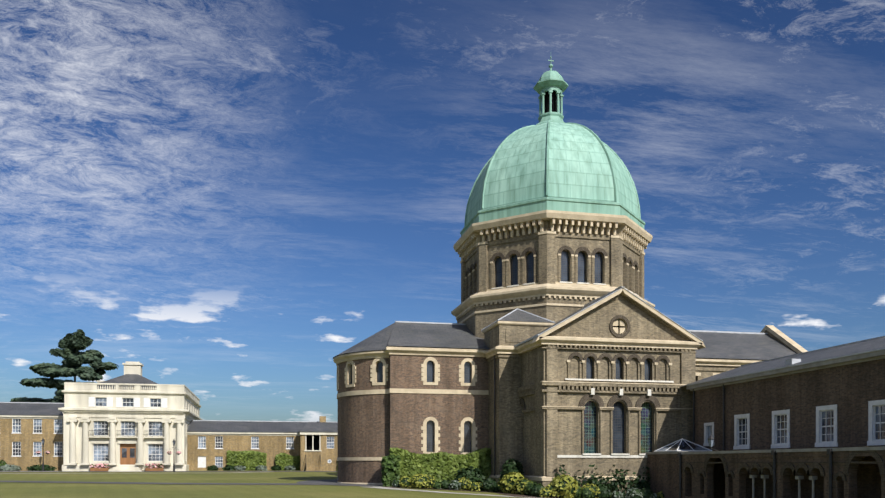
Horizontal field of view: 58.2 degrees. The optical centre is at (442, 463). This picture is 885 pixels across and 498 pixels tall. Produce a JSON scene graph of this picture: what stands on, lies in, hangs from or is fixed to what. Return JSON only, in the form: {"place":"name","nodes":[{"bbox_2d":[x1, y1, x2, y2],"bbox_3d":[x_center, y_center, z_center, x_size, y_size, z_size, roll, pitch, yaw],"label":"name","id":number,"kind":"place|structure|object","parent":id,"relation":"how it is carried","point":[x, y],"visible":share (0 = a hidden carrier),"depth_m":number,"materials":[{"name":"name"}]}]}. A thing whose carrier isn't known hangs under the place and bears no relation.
{"place":"outdoors","nodes":[
{"label":"outdoors","id":0,"kind":"place"},
{"bbox_2d":[0,415,62,470],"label":"building wing","id":1,"kind":"structure","parent":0,"point":[24,446],"depth_m":105.59,"materials":[{"name":"brown brick"}]},
{"bbox_2d":[0,402,63,415],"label":"roof","id":2,"kind":"structure","parent":1,"relation":"on","point":[24,408],"depth_m":107.97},
{"bbox_2d":[0,472,249,473],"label":"lawn path","id":3,"kind":"structure","parent":0,"point":[61,473],"depth_m":91.24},
{"bbox_2d":[0,481,336,484],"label":"path to north range","id":4,"kind":"structure","parent":0,"point":[176,483],"depth_m":62.85,"materials":[{"name":"concrete"}]},
{"bbox_2d":[0,471,337,471],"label":"drive","id":5,"kind":"structure","parent":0,"point":[172,471],"depth_m":102.98,"materials":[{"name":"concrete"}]},
{"bbox_2d":[187,432,299,469],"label":"building wing","id":6,"kind":"structure","parent":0,"point":[272,447],"depth_m":111.17,"materials":[{"name":"brown brick"}]},
{"bbox_2d":[187,416,337,431],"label":"roof","id":7,"kind":"structure","parent":6,"relation":"on","point":[237,426],"depth_m":114.33,"materials":[{"name":"grey tile"}]},
{"bbox_2d":[0,470,523,497],"bbox_3d":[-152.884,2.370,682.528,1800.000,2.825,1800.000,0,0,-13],"label":"ground","id":8,"kind":"structure","parent":0,"point":[48,490],"depth_m":55.77,"materials":[{"name":"green plant"}]},
{"bbox_2d":[36,439,50,470],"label":"lamp post","id":9,"kind":"object","parent":8,"relation":"on","point":[43,446],"visible":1,"depth_m":103.45,"materials":[{"name":"metal"}]},
{"bbox_2d":[10,329,118,402],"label":"cedar tree","id":10,"kind":"object","parent":8,"relation":"on","point":[71,345],"visible":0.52,"depth_m":132.60,"materials":[{"name":"green plant"}]},
{"bbox_2d":[58,382,202,471],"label":"pavilion","id":11,"kind":"structure","parent":8,"relation":"on","point":[72,414],"depth_m":104.14,"materials":[{"name":"white paint"}]},
{"bbox_2d":[96,361,157,389],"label":"pavilion roof","id":12,"kind":"structure","parent":11,"relation":"on","point":[132,373],"depth_m":108.75,"materials":[{"name":"white stone"}]},
{"bbox_2d":[0,450,337,470],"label":"shrubs","id":13,"kind":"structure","parent":8,"relation":"on","point":[246,460],"depth_m":111.05,"materials":[{"name":"green plant"}]},
{"bbox_2d":[167,440,180,471],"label":"lamp post","id":14,"kind":"object","parent":8,"relation":"on","point":[169,452],"visible":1,"depth_m":101.07,"materials":[{"name":"metal"}]},
{"bbox_2d":[300,432,337,470],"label":"brick building","id":15,"kind":"structure","parent":8,"relation":"on","point":[326,453],"depth_m":110.95,"materials":[{"name":"brown brick"}]},
{"bbox_2d":[299,422,337,431],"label":"porch roof","id":16,"kind":"structure","parent":15,"relation":"on","point":[320,427],"depth_m":111.63,"materials":[{"name":"grey tile"}]},
{"bbox_2d":[296,479,441,488],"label":"path","id":17,"kind":"structure","parent":8,"relation":"on","point":[334,481],"depth_m":65.40,"materials":[{"name":"concrete"}]},
{"bbox_2d":[333,346,488,484],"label":"brick wall","id":18,"kind":"structure","parent":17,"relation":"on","point":[375,425],"depth_m":62.27,"materials":[{"name":"brown brick"}]},
{"bbox_2d":[333,321,488,358],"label":"roof","id":19,"kind":"structure","parent":18,"relation":"on","point":[428,334],"depth_m":64.36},
{"bbox_2d":[369,487,532,497],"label":"path edging","id":20,"kind":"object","parent":8,"relation":"on","point":[440,491],"depth_m":53.19,"materials":[{"name":"grey concrete"}]},
{"bbox_2d":[482,321,554,490],"bbox_3d":[5.882,-3.630,62.504,5.040,14.300,5.040,0,0,-13],"label":"chapel turret","id":21,"kind":"object","parent":8,"relation":"on","point":[502,339],"visible":0.54,"depth_m":60.26,"materials":[{"name":"brown brick"}]},
{"bbox_2d":[481,308,554,330],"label":"roof","id":22,"kind":"structure","parent":21,"relation":"on","point":[517,314],"depth_m":61.02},
{"bbox_2d":[380,447,664,497],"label":"bushes","id":23,"kind":"object","parent":8,"relation":"on","point":[404,468],"visible":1,"depth_m":58.13,"materials":[{"name":"green plant"}]},
{"bbox_2d":[516,286,705,494],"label":"building facade","id":24,"kind":"structure","parent":8,"relation":"on","point":[569,421],"depth_m":56.58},
{"bbox_2d":[514,288,617,346],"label":"roof","id":25,"kind":"structure","parent":24,"relation":"on","point":[584,307],"depth_m":58.90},
{"bbox_2d":[549,293,686,340],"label":"pediment","id":26,"kind":"structure","parent":24,"relation":"attached to","point":[596,322],"depth_m":56.62,"materials":[{"name":"brown brick"}]},
{"bbox_2d":[646,435,884,497],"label":"cloister","id":27,"kind":"structure","parent":8,"relation":"on","point":[664,464],"depth_m":44.82,"materials":[{"name":"brown brick"}]},
{"bbox_2d":[0,0,884,421],"label":"sky","id":28,"kind":"structure","parent":0,"point":[227,198],"materials":[{"name":"blue"}]},
{"bbox_2d":[384,486,541,497],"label":"bed soil","id":29,"kind":"structure","parent":0,"point":[515,495],"depth_m":57.55,"materials":[{"name":"brown soil"}]},
{"bbox_2d":[494,355,494,475],"bbox_3d":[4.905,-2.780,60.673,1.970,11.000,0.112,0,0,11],"label":"chapel downpipe","id":30,"kind":"object","parent":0,"point":[494,415],"visible":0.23,"depth_m":60.80,"materials":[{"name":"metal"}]},
{"bbox_2d":[451,210,654,338],"bbox_3d":[9.581,-13.280,70.292,16.500,13.000,16.500,0,0,-13],"label":"dome drum","id":31,"kind":"object","parent":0,"point":[547,296],"depth_m":63.66,"materials":[{"name":"beige brick"}]},
{"bbox_2d":[460,121,644,235],"bbox_3d":[9.581,-24.648,70.292,15.000,9.836,15.000,0,0,-13],"label":"dome","id":32,"kind":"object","parent":31,"relation":"on","point":[568,166],"visible":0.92,"depth_m":64.44,"materials":[{"name":"green metal"}]},
{"bbox_2d":[533,56,567,124],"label":"cupola","id":33,"kind":"object","parent":32,"relation":"on","point":[550,86],"visible":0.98,"depth_m":69.55,"materials":[{"name":"green metal"}]},
{"bbox_2d":[696,325,807,380],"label":"chapel nave","id":34,"kind":"structure","parent":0,"point":[772,331],"depth_m":67.53,"materials":[{"name":"beige stone"}]},
{"bbox_2d":[688,330,797,359],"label":"roof","id":35,"kind":"structure","parent":34,"relation":"on","point":[737,345],"depth_m":70.90,"materials":[{"name":"grey tile"}]},
{"bbox_2d":[686,348,884,497],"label":"range","id":36,"kind":"structure","parent":0,"point":[850,390],"depth_m":44.85,"materials":[{"name":"brown brick"}]},
{"bbox_2d":[683,336,884,385],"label":"roof","id":37,"kind":"structure","parent":36,"relation":"on","point":[876,343],"depth_m":48.05,"materials":[{"name":"grey tile"}]}
]}

